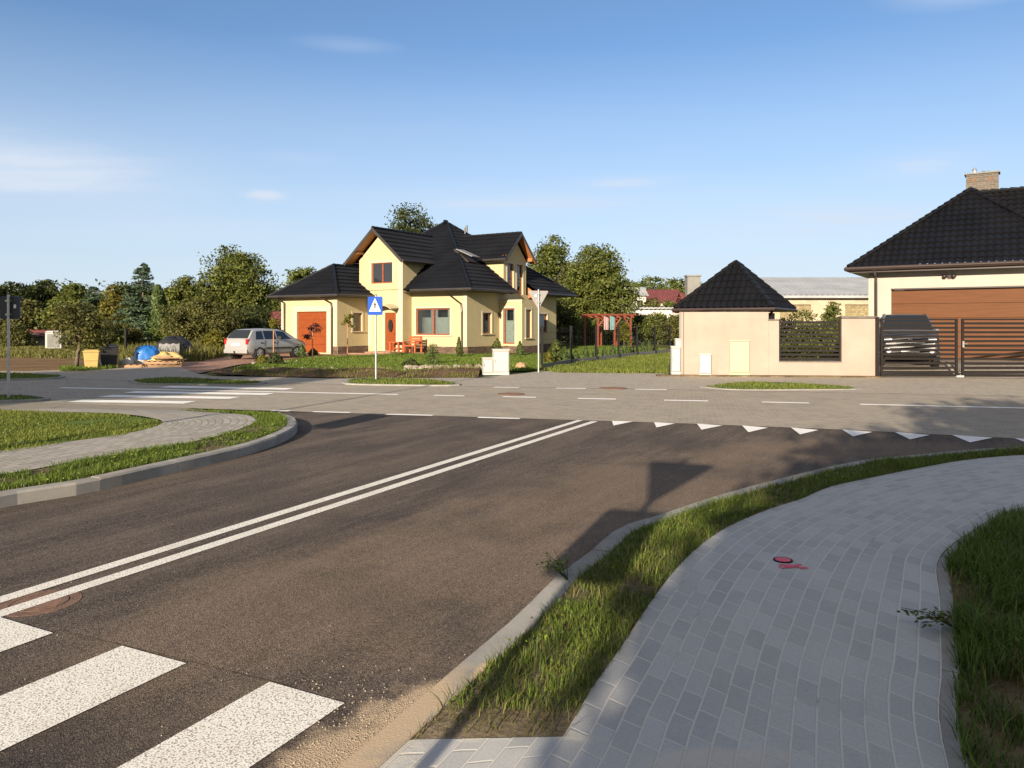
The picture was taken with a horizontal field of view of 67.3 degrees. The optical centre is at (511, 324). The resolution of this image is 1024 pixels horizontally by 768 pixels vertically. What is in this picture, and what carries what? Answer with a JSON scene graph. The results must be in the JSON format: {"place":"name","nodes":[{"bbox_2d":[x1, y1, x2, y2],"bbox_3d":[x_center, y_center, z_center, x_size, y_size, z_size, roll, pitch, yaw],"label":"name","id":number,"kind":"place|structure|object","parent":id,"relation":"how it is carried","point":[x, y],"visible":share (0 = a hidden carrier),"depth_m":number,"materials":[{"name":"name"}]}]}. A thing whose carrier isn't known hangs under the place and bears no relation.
{"place":"outdoors","nodes":[
{"label":"outdoors","id":0,"kind":"place"},
{"bbox_2d":[0,395,40,399],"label":"island soil","id":1,"kind":"structure","parent":0,"point":[29,397],"depth_m":17.08,"materials":[{"name":"brown soil"}]},
{"bbox_2d":[0,293,19,397],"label":"crossing sign","id":2,"kind":"object","parent":1,"relation":"on","point":[9,307],"visible":0.98,"depth_m":16.91,"materials":[{"name":"metal"}]},
{"bbox_2d":[0,356,84,370],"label":"field dirt","id":3,"kind":"structure","parent":0,"point":[31,364],"depth_m":33.20,"materials":[{"name":"brown soil"}]},
{"bbox_2d":[34,300,119,366],"bbox_3d":[-16.555,0.383,29.665,2.915,2.752,2.810,0,0,0],"label":"tree","id":4,"kind":"object","parent":3,"relation":"on","point":[68,321],"visible":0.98,"depth_m":29.30,"materials":[{"name":"green plant"}]},
{"bbox_2d":[0,408,161,452],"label":"island lawn","id":5,"kind":"structure","parent":0,"point":[95,420],"depth_m":12.10,"materials":[{"name":"green plant"}]},
{"bbox_2d":[0,402,206,413],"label":"island path","id":6,"kind":"structure","parent":0,"point":[24,405],"depth_m":15.43,"materials":[{"name":"grey concrete"}]},
{"bbox_2d":[0,342,224,359],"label":"grass","id":7,"kind":"structure","parent":0,"point":[34,351],"depth_m":43.56,"materials":[{"name":"green plant"}]},
{"bbox_2d":[0,409,255,472],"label":"island path","id":8,"kind":"structure","parent":0,"point":[175,426],"depth_m":10.46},
{"bbox_2d":[0,408,287,490],"bbox_3d":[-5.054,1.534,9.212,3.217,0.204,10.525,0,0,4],"label":"grass","id":9,"kind":"structure","parent":0,"point":[75,467],"depth_m":8.62,"materials":[{"name":"green plant"}]},
{"bbox_2d":[116,339,224,361],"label":"grass","id":10,"kind":"structure","parent":0,"point":[201,352],"depth_m":36.62,"materials":[{"name":"green plant"}]},
{"bbox_2d":[135,376,261,383],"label":"grass","id":11,"kind":"structure","parent":0,"point":[165,379],"depth_m":21.92,"materials":[{"name":"green plant"}]},
{"bbox_2d":[206,367,480,377],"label":"dirt bank","id":12,"kind":"structure","parent":0,"point":[438,374],"depth_m":24.80,"materials":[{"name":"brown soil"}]},
{"bbox_2d":[231,352,550,371],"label":"grass","id":13,"kind":"structure","parent":0,"point":[529,360],"depth_m":32.84,"materials":[{"name":"green plant"}]},
{"bbox_2d":[267,220,577,354],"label":"yellow house","id":14,"kind":"structure","parent":0,"point":[443,285],"depth_m":44.43,"materials":[{"name":"paint"}]},
{"bbox_2d":[298,312,325,352],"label":"garage door","id":15,"kind":"structure","parent":14,"relation":"in","point":[305,319],"depth_m":44.09,"materials":[{"name":"orange wood"}]},
{"bbox_2d":[370,260,393,283],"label":"window","id":16,"kind":"structure","parent":14,"relation":"in","point":[382,272],"depth_m":44.59,"materials":[{"name":"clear glass"}]},
{"bbox_2d":[386,313,395,350],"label":"front door","id":17,"kind":"structure","parent":14,"relation":"in","point":[390,317],"depth_m":44.17,"materials":[{"name":"orange wood"}]},
{"bbox_2d":[413,306,451,335],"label":"window","id":18,"kind":"structure","parent":14,"relation":"in","point":[434,325],"depth_m":43.67,"materials":[{"name":"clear glass"}]},
{"bbox_2d":[501,306,515,343],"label":"window","id":19,"kind":"structure","parent":14,"relation":"in","point":[509,325],"depth_m":44.90,"materials":[{"name":"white glass"}]},
{"bbox_2d":[379,737,561,767],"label":"pavement","id":20,"kind":"structure","parent":0,"point":[524,752],"depth_m":2.94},
{"bbox_2d":[0,330,989,421],"bbox_3d":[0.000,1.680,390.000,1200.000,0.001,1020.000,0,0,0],"label":"ground","id":21,"kind":"structure","parent":0,"point":[660,345],"depth_m":26.10,"materials":[{"name":"green plant"}]},
{"bbox_2d":[0,281,32,329],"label":"tree","id":22,"kind":"object","parent":21,"relation":"on","point":[5,289],"visible":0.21,"depth_m":83.66,"materials":[{"name":"green plant"}]},
{"bbox_2d":[0,322,37,346],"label":"bush","id":23,"kind":"object","parent":21,"relation":"on","point":[20,335],"visible":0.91,"depth_m":57.39,"materials":[{"name":"green plant"}]},
{"bbox_2d":[0,299,44,329],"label":"tree","id":24,"kind":"object","parent":21,"relation":"on","point":[28,308],"visible":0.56,"depth_m":69.02,"materials":[{"name":"green plant"}]},
{"bbox_2d":[25,279,59,307],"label":"tree","id":25,"kind":"object","parent":21,"relation":"on","point":[43,293],"visible":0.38,"depth_m":87.13,"materials":[{"name":"green plant"}]},
{"bbox_2d":[29,301,77,332],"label":"tree","id":26,"kind":"object","parent":21,"relation":"on","point":[45,312],"visible":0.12,"depth_m":65.04,"materials":[{"name":"green plant"}]},
{"bbox_2d":[46,283,96,309],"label":"tree","id":27,"kind":"object","parent":21,"relation":"on","point":[74,292],"visible":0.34,"depth_m":85.24,"materials":[{"name":"green plant"}]},
{"bbox_2d":[67,286,111,344],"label":"conifer","id":28,"kind":"object","parent":21,"relation":"on","point":[91,299],"visible":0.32,"depth_m":63.88,"materials":[{"name":"green plant"}]},
{"bbox_2d":[90,283,131,345],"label":"tree","id":29,"kind":"object","parent":21,"relation":"on","point":[108,310],"visible":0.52,"depth_m":59.73,"materials":[{"name":"green plant"}]},
{"bbox_2d":[112,322,146,344],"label":"bush","id":30,"kind":"object","parent":21,"relation":"on","point":[134,334],"visible":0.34,"depth_m":49.88,"materials":[{"name":"green plant"}]},
{"bbox_2d":[111,262,169,342],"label":"spruce","id":31,"kind":"object","parent":21,"relation":"on","point":[141,313],"visible":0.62,"depth_m":54.41,"materials":[{"name":"green plant"}]},
{"bbox_2d":[0,278,284,336],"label":"forest","id":32,"kind":"object","parent":21,"relation":"on","point":[273,305],"visible":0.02,"depth_m":99.98,"materials":[{"name":"green plant"}]},
{"bbox_2d":[0,410,296,507],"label":"kerb","id":33,"kind":"structure","parent":21,"relation":"on","point":[31,494],"depth_m":8.15,"materials":[{"name":"concrete"}]},
{"bbox_2d":[143,284,167,342],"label":"thuja column","id":34,"kind":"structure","parent":21,"relation":"on","point":[158,297],"depth_m":51.59,"materials":[{"name":"green plant"}]},
{"bbox_2d":[155,336,193,354],"bbox_3d":[-16.101,1.076,36.707,1.866,1.208,1.637,0,0,0],"label":"covered woodpile","id":35,"kind":"object","parent":21,"relation":"on","point":[170,342],"visible":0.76,"depth_m":36.30,"materials":[{"name":"grey plastic"}]},
{"bbox_2d":[163,275,206,316],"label":"deciduous tree","id":36,"kind":"object","parent":21,"relation":"on","point":[181,290],"visible":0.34,"depth_m":65.28,"materials":[{"name":"green plant"}]},
{"bbox_2d":[154,294,247,343],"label":"bush","id":37,"kind":"object","parent":21,"relation":"on","point":[198,319],"visible":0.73,"depth_m":48.85,"materials":[{"name":"green plant"}]},
{"bbox_2d":[200,329,226,348],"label":"bush","id":38,"kind":"object","parent":21,"relation":"on","point":[216,337],"visible":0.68,"depth_m":43.58,"materials":[{"name":"green plant"}]},
{"bbox_2d":[190,244,281,316],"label":"deciduous tree","id":39,"kind":"object","parent":21,"relation":"on","point":[235,283],"visible":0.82,"depth_m":60.67,"materials":[{"name":"green plant"}]},
{"bbox_2d":[227,304,280,329],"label":"bush","id":40,"kind":"object","parent":21,"relation":"on","point":[256,318],"visible":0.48,"depth_m":54.77,"materials":[{"name":"green plant"}]},
{"bbox_2d":[278,266,316,315],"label":"tree","id":41,"kind":"object","parent":21,"relation":"on","point":[295,275],"visible":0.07,"depth_m":76.90,"materials":[{"name":"green plant"}]},
{"bbox_2d":[181,353,440,373],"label":"red paved drive","id":42,"kind":"structure","parent":21,"relation":"on","point":[197,367],"depth_m":33.59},
{"bbox_2d":[224,328,304,358],"bbox_3d":[-12.126,0.916,37.915,1.960,1.513,4.150,0,0,27],"label":"parked car","id":43,"kind":"object","parent":42,"relation":"on","point":[255,343],"visible":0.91,"depth_m":36.67,"materials":[{"name":"silver metal"}]},
{"bbox_2d":[384,202,437,232],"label":"deciduous tree","id":44,"kind":"object","parent":21,"relation":"on","point":[404,215],"visible":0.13,"depth_m":73.02,"materials":[{"name":"green plant"}]},
{"bbox_2d":[492,349,509,374],"bbox_3d":[-0.376,1.220,25.481,0.570,0.860,0.410,0,0,-7],"label":"utility cabinet","id":45,"kind":"object","parent":21,"relation":"on","point":[500,361],"visible":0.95,"depth_m":25.30,"materials":[{"name":"grey plastic"}]},
{"bbox_2d":[527,234,575,305],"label":"deciduous tree","id":46,"kind":"object","parent":21,"relation":"on","point":[550,257],"visible":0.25,"depth_m":78.62,"materials":[{"name":"green plant"}]},
{"bbox_2d":[572,317,609,344],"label":"bush","id":47,"kind":"object","parent":21,"relation":"on","point":[590,324],"visible":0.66,"depth_m":61.28,"materials":[{"name":"green plant"}]},
{"bbox_2d":[556,242,646,343],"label":"deciduous tree","id":48,"kind":"object","parent":21,"relation":"on","point":[596,275],"visible":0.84,"depth_m":66.50,"materials":[{"name":"green plant"}]},
{"bbox_2d":[541,325,670,368],"bbox_3d":[5.217,0.865,38.325,0.608,1.670,20.298,0,0,25],"label":"garden fence","id":49,"kind":"object","parent":21,"relation":"on","point":[596,357],"visible":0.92,"depth_m":37.63,"materials":[{"name":"black metal"}]},
{"bbox_2d":[605,275,702,292],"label":"forest","id":50,"kind":"object","parent":21,"relation":"on","point":[673,283],"visible":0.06,"depth_m":238.62,"materials":[{"name":"green plant"}]},
{"bbox_2d":[638,311,673,344],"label":"bush","id":51,"kind":"object","parent":21,"relation":"on","point":[651,321],"visible":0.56,"depth_m":65.44,"materials":[{"name":"green plant"}]},
{"bbox_2d":[655,313,678,342],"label":"bush","id":52,"kind":"object","parent":21,"relation":"on","point":[674,322],"visible":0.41,"depth_m":61.66,"materials":[{"name":"green plant"}]},
{"bbox_2d":[670,346,680,373],"bbox_3d":[5.436,1.174,25.580,0.340,0.953,0.500,0,0,6],"label":"utility cabinet","id":53,"kind":"object","parent":21,"relation":"on","point":[675,359],"visible":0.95,"depth_m":25.35,"materials":[{"name":"grey plastic"}]},
{"bbox_2d":[338,447,1023,767],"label":"kerb","id":54,"kind":"structure","parent":21,"relation":"on","point":[383,746],"depth_m":3.78,"materials":[{"name":"concrete"}]},
{"bbox_2d":[671,260,797,374],"bbox_3d":[7.553,-0.310,26.353,3.440,3.919,4.617,0,0,31],"label":"gate shelter","id":55,"kind":"object","parent":21,"relation":"on","point":[734,300],"visible":1,"depth_m":24.84,"materials":[{"name":"beige paint"}]},
{"bbox_2d":[729,340,749,374],"bbox_3d":[7.287,1.066,24.633,0.641,1.168,0.077,0,0,6],"label":"meter cabinet","id":56,"kind":"object","parent":55,"relation":"attached to","point":[739,357],"visible":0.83,"depth_m":24.61,"materials":[{"name":"beige plastic"}]},
{"bbox_2d":[768,316,877,375],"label":"boundary wall","id":57,"kind":"structure","parent":21,"relation":"on","point":[856,343],"depth_m":24.44,"materials":[{"name":"paint"}]},
{"bbox_2d":[807,356,1023,377],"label":"paved yard","id":58,"kind":"structure","parent":21,"relation":"on","point":[978,365],"depth_m":25.25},
{"bbox_2d":[880,313,940,365],"bbox_3d":[13.677,0.490,26.761,2.120,1.790,4.252,0,0,23],"label":"parked suv","id":59,"kind":"object","parent":58,"relation":"on","point":[904,316],"visible":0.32,"depth_m":25.21,"materials":[{"name":"paint"}]},
{"bbox_2d":[961,319,1023,375],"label":"gate leaf","id":60,"kind":"object","parent":58,"relation":"on","point":[963,345],"visible":1,"depth_m":23.91,"materials":[{"name":"metal"}]},
{"bbox_2d":[844,168,1023,360],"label":"garage house","id":61,"kind":"structure","parent":21,"relation":"on","point":[974,223],"depth_m":28.80,"materials":[{"name":"black tile"}]},
{"bbox_2d":[892,287,1023,360],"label":"garage door","id":62,"kind":"structure","parent":61,"relation":"in","point":[976,303],"depth_m":28.27,"materials":[{"name":"brown wood"}]},
{"bbox_2d":[936,507,1021,767],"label":"edging strip","id":63,"kind":"object","parent":21,"relation":"on","point":[944,586],"visible":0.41,"depth_m":3.46,"materials":[{"name":"concrete"}]},
{"bbox_2d":[934,502,1023,767],"bbox_3d":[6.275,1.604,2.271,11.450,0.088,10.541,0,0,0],"label":"shaded verge","id":64,"kind":"structure","parent":21,"relation":"on","point":[1010,683],"depth_m":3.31,"materials":[{"name":"green plant"}]},
{"bbox_2d":[897,606,957,630],"bbox_3d":[2.152,1.504,3.933,0.261,0.115,0.248,0,0,0],"label":"weed","id":65,"kind":"object","parent":64,"relation":"on","point":[941,618],"visible":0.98,"depth_m":3.92,"materials":[{"name":"green plant"}]},
{"bbox_2d":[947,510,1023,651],"bbox_3d":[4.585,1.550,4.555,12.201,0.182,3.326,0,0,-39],"label":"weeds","id":66,"kind":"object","parent":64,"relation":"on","point":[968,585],"visible":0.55,"depth_m":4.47,"materials":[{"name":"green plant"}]},
{"bbox_2d":[0,412,1023,767],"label":"asphalt road","id":67,"kind":"structure","parent":0,"point":[346,588],"depth_m":5.63,"materials":[{"name":"grey asphalt"}]},
{"bbox_2d":[0,589,81,615],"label":"manhole cover","id":68,"kind":"object","parent":67,"relation":"on","point":[76,597],"visible":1,"depth_m":4.55,"materials":[{"name":"metal"}]},
{"bbox_2d":[0,617,343,767],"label":"crossing stripes","id":69,"kind":"object","parent":67,"relation":"on","point":[250,729],"visible":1,"depth_m":3.29,"materials":[{"name":"paint"}]},
{"bbox_2d":[0,420,597,616],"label":"lines","id":70,"kind":"object","parent":67,"relation":"on","point":[43,599],"visible":1,"depth_m":6.01,"materials":[{"name":"paint"}]},
{"bbox_2d":[25,444,752,767],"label":"gravel","id":71,"kind":"structure","parent":67,"relation":"on","point":[348,694],"depth_m":3.25,"materials":[{"name":"beige gravel"}]},
{"bbox_2d":[612,421,1023,441],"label":"give way triangles","id":72,"kind":"object","parent":67,"relation":"on","point":[851,432],"visible":1,"depth_m":11.85,"materials":[{"name":"paint"}]},
{"bbox_2d":[0,379,1023,438],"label":"paved cross road","id":73,"kind":"structure","parent":0,"point":[841,411],"depth_m":15.92,"materials":[{"name":"grey asphalt"}]},
{"bbox_2d":[70,386,292,403],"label":"crossing stripes","id":74,"kind":"object","parent":73,"relation":"on","point":[150,396],"visible":1,"depth_m":17.87,"materials":[{"name":"paint"}]},
{"bbox_2d":[62,387,1023,418],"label":"lane lines","id":75,"kind":"object","parent":73,"relation":"on","point":[517,396],"visible":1,"depth_m":17.17,"materials":[{"name":"paint"}]},
{"bbox_2d":[0,367,1023,395],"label":"pavement","id":76,"kind":"structure","parent":0,"point":[963,386],"depth_m":22.75,"materials":[{"name":"grey concrete"}]},
{"bbox_2d":[58,363,117,370],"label":"grass","id":77,"kind":"structure","parent":76,"relation":"on","point":[73,367],"depth_m":28.17,"materials":[{"name":"green plant"}]},
{"bbox_2d":[99,344,118,365],"bbox_3d":[-15.677,1.197,29.875,0.691,0.878,0.798,0,0,-30],"label":"wheelie bin","id":78,"kind":"object","parent":77,"relation":"on","point":[108,354],"visible":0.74,"depth_m":29.60,"materials":[{"name":"black plastic"}]},
{"bbox_2d":[82,349,100,367],"bbox_3d":[-15.686,1.277,28.726,0.562,0.718,0.652,0,0,-22],"label":"wheelie bin","id":79,"kind":"object","parent":76,"relation":"on","point":[91,357],"visible":0.81,"depth_m":28.48,"materials":[{"name":"yellow plastic"}]},
{"bbox_2d":[341,378,460,385],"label":"island kerb","id":80,"kind":"structure","parent":76,"relation":"on","point":[348,383],"depth_m":20.86,"materials":[{"name":"concrete"}]},
{"bbox_2d":[347,377,455,384],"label":"grass","id":81,"kind":"structure","parent":76,"relation":"on","point":[402,381],"depth_m":21.73,"materials":[{"name":"green plant"}]},
{"bbox_2d":[368,294,382,378],"bbox_3d":[-4.084,0.365,23.063,0.550,2.570,0.096,0,0,28],"label":"crossing sign","id":82,"kind":"object","parent":81,"relation":"on","point":[375,305],"visible":0.97,"depth_m":23.04,"materials":[{"name":"metal"}]},
{"bbox_2d":[528,289,547,371],"bbox_3d":[0.917,0.195,26.663,0.710,2.910,0.093,0,0,-12],"label":"yield sign","id":83,"kind":"object","parent":76,"relation":"on","point":[538,297],"visible":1,"depth_m":26.66,"materials":[{"name":"metal"}]},
{"bbox_2d":[656,374,882,377],"bbox_3d":[8.070,1.625,24.377,6.894,0.050,0.416,0,0,6],"label":"gravel margin","id":84,"kind":"object","parent":76,"relation":"on","point":[805,376],"visible":0.93,"depth_m":24.36,"materials":[{"name":"gravel"}]},
{"bbox_2d":[875,317,879,375],"bbox_3d":[11.465,0.703,24.123,0.112,1.895,0.112,0,0,6],"label":"gate post","id":85,"kind":"object","parent":84,"relation":"on","point":[877,346],"visible":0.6,"depth_m":24.07,"materials":[{"name":"metal"}]},
{"bbox_2d":[880,319,957,375],"bbox_3d":[12.725,0.695,24.052,2.344,1.790,0.061,0,0,3],"label":"gate leaf","id":86,"kind":"object","parent":85,"relation":"attached to","point":[882,345],"visible":1,"depth_m":24.04,"materials":[{"name":"metal"}]},
{"bbox_2d":[707,380,853,388],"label":"grass","id":87,"kind":"structure","parent":76,"relation":"on","point":[774,384],"depth_m":20.38,"materials":[{"name":"green plant"}]},
{"bbox_2d":[0,0,1023,306],"label":"sky","id":88,"kind":"structure","parent":0,"point":[777,138],"materials":[{"name":"blue"}]},
{"bbox_2d":[544,352,669,373],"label":"grass","id":89,"kind":"structure","parent":0,"point":[653,363],"depth_m":29.50,"materials":[{"name":"green plant"}]},
{"bbox_2d":[559,345,665,360],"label":"grass","id":90,"kind":"structure","parent":0,"point":[589,348],"depth_m":51.38,"materials":[{"name":"green plant"}]},
{"bbox_2d":[626,289,679,307],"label":"house","id":91,"kind":"structure","parent":0,"point":[661,295],"depth_m":152.86,"materials":[{"name":"red tile"}]},
{"bbox_2d":[672,275,701,337],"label":"house","id":92,"kind":"structure","parent":0,"point":[692,283],"depth_m":48.08,"materials":[{"name":"beige paint"}]},
{"bbox_2d":[408,444,1023,739],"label":"grass","id":93,"kind":"structure","parent":0,"point":[728,515],"depth_m":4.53,"materials":[{"name":"green plant"}]},
{"bbox_2d":[541,455,1023,767],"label":"pavement","id":94,"kind":"structure","parent":0,"point":[741,649],"depth_m":3.83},
{"bbox_2d":[759,277,867,328],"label":"warehouse","id":95,"kind":"structure","parent":0,"point":[816,295],"depth_m":72.20,"materials":[{"name":"white metal"}]},
{"label":"back garden lawn","id":96,"kind":"structure","parent":0,"visible":0},
{"bbox_2d":[776,309,836,360],"bbox_3d":[10.467,0.577,28.497,3.464,2.347,3.140,0,0,0],"label":"hedge shrub","id":97,"kind":"object","parent":96,"relation":"on","point":[800,313],"visible":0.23,"depth_m":28.07,"materials":[{"name":"green plant"}]},
{"label":"garden lawn","id":98,"kind":"structure","parent":0,"visible":0},
{"bbox_2d":[556,298,583,344],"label":"bush","id":99,"kind":"object","parent":98,"relation":"on","point":[566,318],"visible":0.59,"depth_m":59.29,"materials":[{"name":"green plant"}]},
{"bbox_2d":[580,314,635,346],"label":"pergola","id":100,"kind":"object","parent":98,"relation":"on","point":[601,316],"visible":0.84,"depth_m":56.85,"materials":[{"name":"red wood"}]},
{"label":"front lawn","id":101,"kind":"structure","parent":0,"visible":0},
{"bbox_2d":[223,363,479,376],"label":"grass","id":102,"kind":"structure","parent":101,"relation":"on","point":[436,367],"depth_m":26.46,"materials":[{"name":"green plant"}]},
{"bbox_3d":[-14.864,1.593,31.168,1.200,0.115,0.800,0,0,6],"label":"wooden pallet","id":103,"kind":"object","parent":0,"visible":0},
{"bbox_2d":[131,356,146,363],"bbox_3d":[-14.986,1.386,30.967,0.845,0.358,0.683,0,0,0],"label":"cement sack","id":104,"kind":"object","parent":103,"relation":"on","point":[135,360],"visible":0.46,"depth_m":30.65,"materials":[{"name":"white paper"}]},
{"bbox_2d":[134,345,159,359],"bbox_3d":[-14.757,1.093,31.051,1.054,0.574,0.845,0,0,0],"label":"tarpaulin bundle","id":105,"kind":"object","parent":104,"relation":"on","point":[144,352],"visible":0.97,"depth_m":30.77,"materials":[{"name":"blue plastic"}]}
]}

